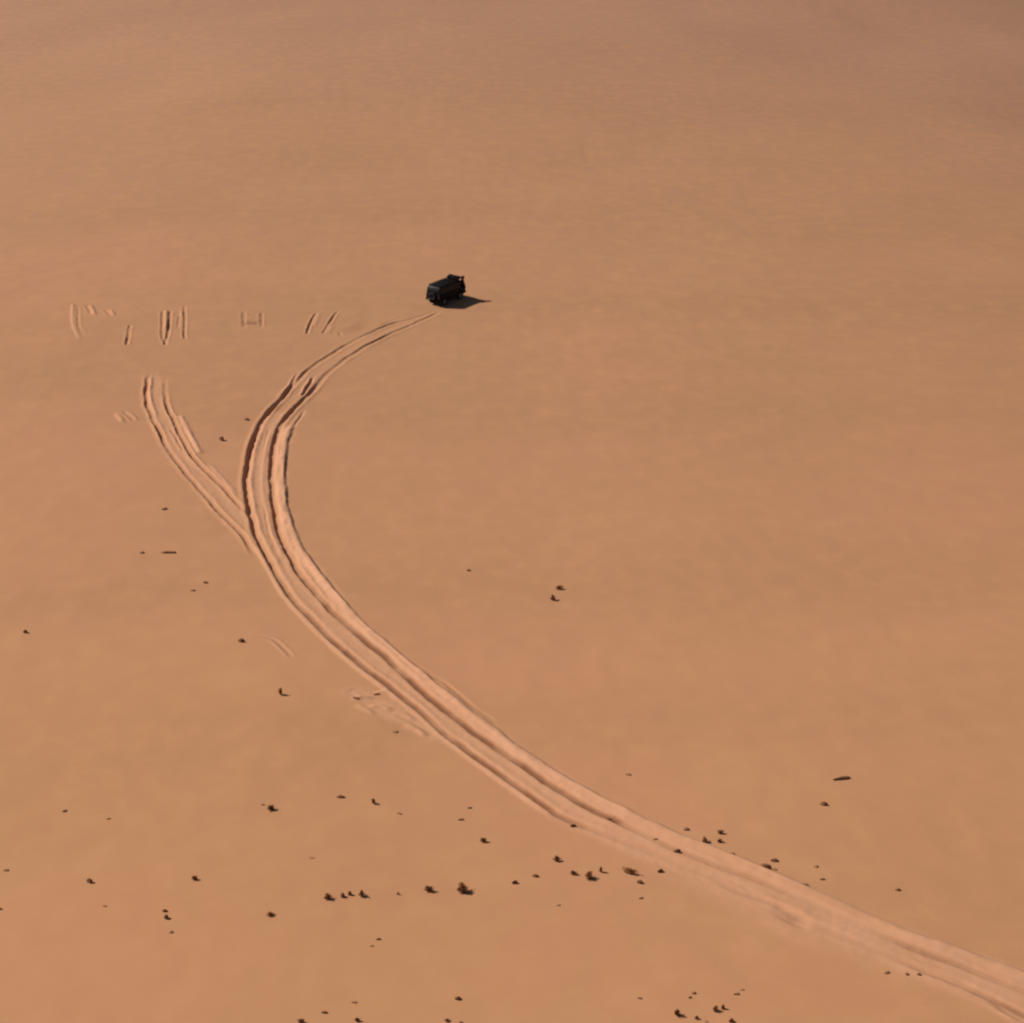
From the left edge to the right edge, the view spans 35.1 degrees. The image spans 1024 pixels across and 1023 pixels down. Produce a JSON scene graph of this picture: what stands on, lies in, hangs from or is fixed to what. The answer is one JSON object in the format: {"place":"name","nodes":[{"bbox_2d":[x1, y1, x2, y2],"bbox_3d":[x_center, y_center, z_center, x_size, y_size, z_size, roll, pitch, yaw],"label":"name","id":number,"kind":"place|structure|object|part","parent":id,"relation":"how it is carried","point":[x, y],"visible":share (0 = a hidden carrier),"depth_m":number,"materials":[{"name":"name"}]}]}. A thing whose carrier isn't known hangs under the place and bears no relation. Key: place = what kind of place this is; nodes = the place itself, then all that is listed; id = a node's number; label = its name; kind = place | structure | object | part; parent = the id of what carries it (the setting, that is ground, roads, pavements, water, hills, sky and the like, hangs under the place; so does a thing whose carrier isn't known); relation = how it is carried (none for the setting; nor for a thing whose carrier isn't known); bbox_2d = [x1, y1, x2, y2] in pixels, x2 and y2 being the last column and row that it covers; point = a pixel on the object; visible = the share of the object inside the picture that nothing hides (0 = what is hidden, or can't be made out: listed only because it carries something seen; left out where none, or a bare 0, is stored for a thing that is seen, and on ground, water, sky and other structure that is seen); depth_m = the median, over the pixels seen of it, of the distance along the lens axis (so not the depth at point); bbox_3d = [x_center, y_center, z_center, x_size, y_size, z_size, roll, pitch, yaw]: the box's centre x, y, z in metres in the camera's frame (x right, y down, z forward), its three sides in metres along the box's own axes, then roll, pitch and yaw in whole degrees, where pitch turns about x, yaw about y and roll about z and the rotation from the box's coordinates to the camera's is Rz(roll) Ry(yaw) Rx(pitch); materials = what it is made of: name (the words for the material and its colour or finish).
{"place":"outdoors","nodes":[
{"label":"outdoors","id":0,"kind":"place"},
{"bbox_2d":[0,0,1023,1022],"bbox_3d":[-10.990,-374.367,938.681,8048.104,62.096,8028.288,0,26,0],"label":"ground","id":1,"kind":"structure","parent":0,"point":[696,390],"depth_m":120.71,"materials":[{"name":"orange sand"}]},
{"bbox_2d":[68,302,119,340],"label":"tyre mark","id":2,"kind":"object","parent":1,"relation":"on","point":[78,329],"visible":1,"depth_m":158.72,"materials":[{"name":"orange sand"}]},
{"bbox_2d":[109,408,143,425],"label":"tyre mark","id":3,"kind":"object","parent":1,"relation":"on","point":[123,416],"visible":1,"depth_m":134.64,"materials":[{"name":"orange sand"}]},
{"bbox_2d":[121,322,135,346],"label":"tyre mark","id":4,"kind":"object","parent":1,"relation":"on","point":[128,335],"visible":1,"depth_m":153.24,"materials":[{"name":"orange sand"}]},
{"bbox_2d":[157,308,175,346],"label":"tyre mark","id":5,"kind":"object","parent":1,"relation":"on","point":[166,321],"visible":1,"depth_m":155.27,"materials":[{"name":"orange sand"}]},
{"bbox_2d":[175,303,190,340],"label":"tyre mark","id":6,"kind":"object","parent":1,"relation":"on","point":[183,322],"visible":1,"depth_m":156.20,"materials":[{"name":"orange sand"}]},
{"bbox_2d":[147,371,248,525],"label":"track","id":7,"kind":"structure","parent":1,"relation":"on","point":[218,494],"depth_m":126.71,"materials":[{"name":"orange sand"}]},
{"bbox_2d":[237,309,267,329],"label":"tyre mark","id":8,"kind":"object","parent":1,"relation":"on","point":[260,316],"visible":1,"depth_m":156.60,"materials":[{"name":"orange sand"}]},
{"bbox_2d":[267,804,274,809],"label":"shrub","id":9,"kind":"object","parent":1,"relation":"on","point":[271,807],"visible":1,"depth_m":84.49,"materials":[{"name":"brown plant"}]},
{"bbox_2d":[250,633,301,662],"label":"tyre mark","id":10,"kind":"object","parent":1,"relation":"on","point":[285,649],"visible":1,"depth_m":100.36,"materials":[{"name":"orange sand"}]},
{"bbox_2d":[302,310,325,335],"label":"tyre mark","id":11,"kind":"object","parent":1,"relation":"on","point":[314,320],"visible":1,"depth_m":155.90,"materials":[{"name":"orange sand"}]},
{"bbox_2d":[323,893,331,899],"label":"shrub","id":12,"kind":"object","parent":1,"relation":"on","point":[328,896],"visible":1,"depth_m":77.62,"materials":[{"name":"brown plant"}]},
{"bbox_2d":[318,309,346,338],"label":"tyre mark","id":13,"kind":"object","parent":1,"relation":"on","point":[330,325],"visible":1,"depth_m":154.63,"materials":[{"name":"orange sand"}]},
{"bbox_2d":[424,886,433,892],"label":"shrub","id":14,"kind":"object","parent":1,"relation":"on","point":[429,889],"visible":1,"depth_m":77.95,"materials":[{"name":"brown plant"}]},
{"bbox_2d":[426,276,465,305],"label":"offroad car","id":15,"kind":"object","parent":1,"relation":"on","point":[443,290],"visible":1,"depth_m":160.45,"materials":[{"name":"black paint"}]},
{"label":"window","id":16,"kind":"part","parent":15,"relation":"part of","materials":[{"name":"black glass"}]},
{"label":"window","id":17,"kind":"part","parent":15,"relation":"part of","materials":[{"name":"black glass"}]},
{"bbox_2d":[447,274,460,279],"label":"canvas roll","id":18,"kind":"object","parent":15,"relation":"on","point":[454,277],"visible":1,"depth_m":161.45,"materials":[{"name":"black fabric"}]},
{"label":"door","id":19,"kind":"part","parent":15,"relation":"part of","materials":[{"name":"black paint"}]},
{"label":"window","id":20,"kind":"part","parent":15,"relation":"part of","materials":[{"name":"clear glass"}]},
{"bbox_2d":[456,882,467,891],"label":"shrub","id":21,"kind":"object","parent":1,"relation":"on","point":[461,888],"visible":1,"depth_m":77.75,"materials":[{"name":"brown plant"}]},
{"bbox_2d":[553,855,561,860],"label":"shrub","id":22,"kind":"object","parent":1,"relation":"on","point":[556,858],"visible":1,"depth_m":79.72,"materials":[{"name":"brown plant"}]},
{"bbox_2d":[584,871,592,878],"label":"shrub","id":23,"kind":"object","parent":1,"relation":"on","point":[589,875],"visible":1,"depth_m":78.28,"materials":[{"name":"brown plant"}]},
{"bbox_2d":[621,867,638,874],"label":"shrub","id":24,"kind":"object","parent":1,"relation":"on","point":[630,871],"visible":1,"depth_m":78.44,"materials":[{"name":"brown plant"}]},
{"bbox_2d":[820,801,827,805],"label":"stone","id":25,"kind":"object","parent":1,"relation":"on","point":[822,803],"visible":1,"depth_m":83.09,"materials":[{"name":"brown stone"}]},
{"bbox_2d":[833,776,849,779],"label":"stone","id":26,"kind":"object","parent":1,"relation":"on","point":[842,777],"visible":1,"depth_m":85.29,"materials":[{"name":"brown stone"}]},
{"bbox_2d":[241,314,1023,1022],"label":"track","id":27,"kind":"structure","parent":0,"point":[783,904],"depth_m":85.25,"materials":[{"name":"orange sand"}]},
{"bbox_2d":[761,863,770,868],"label":"stone","id":28,"kind":"object","parent":27,"relation":"on","point":[765,865],"visible":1,"depth_m":78.31,"materials":[{"name":"brown stone"}]}
]}

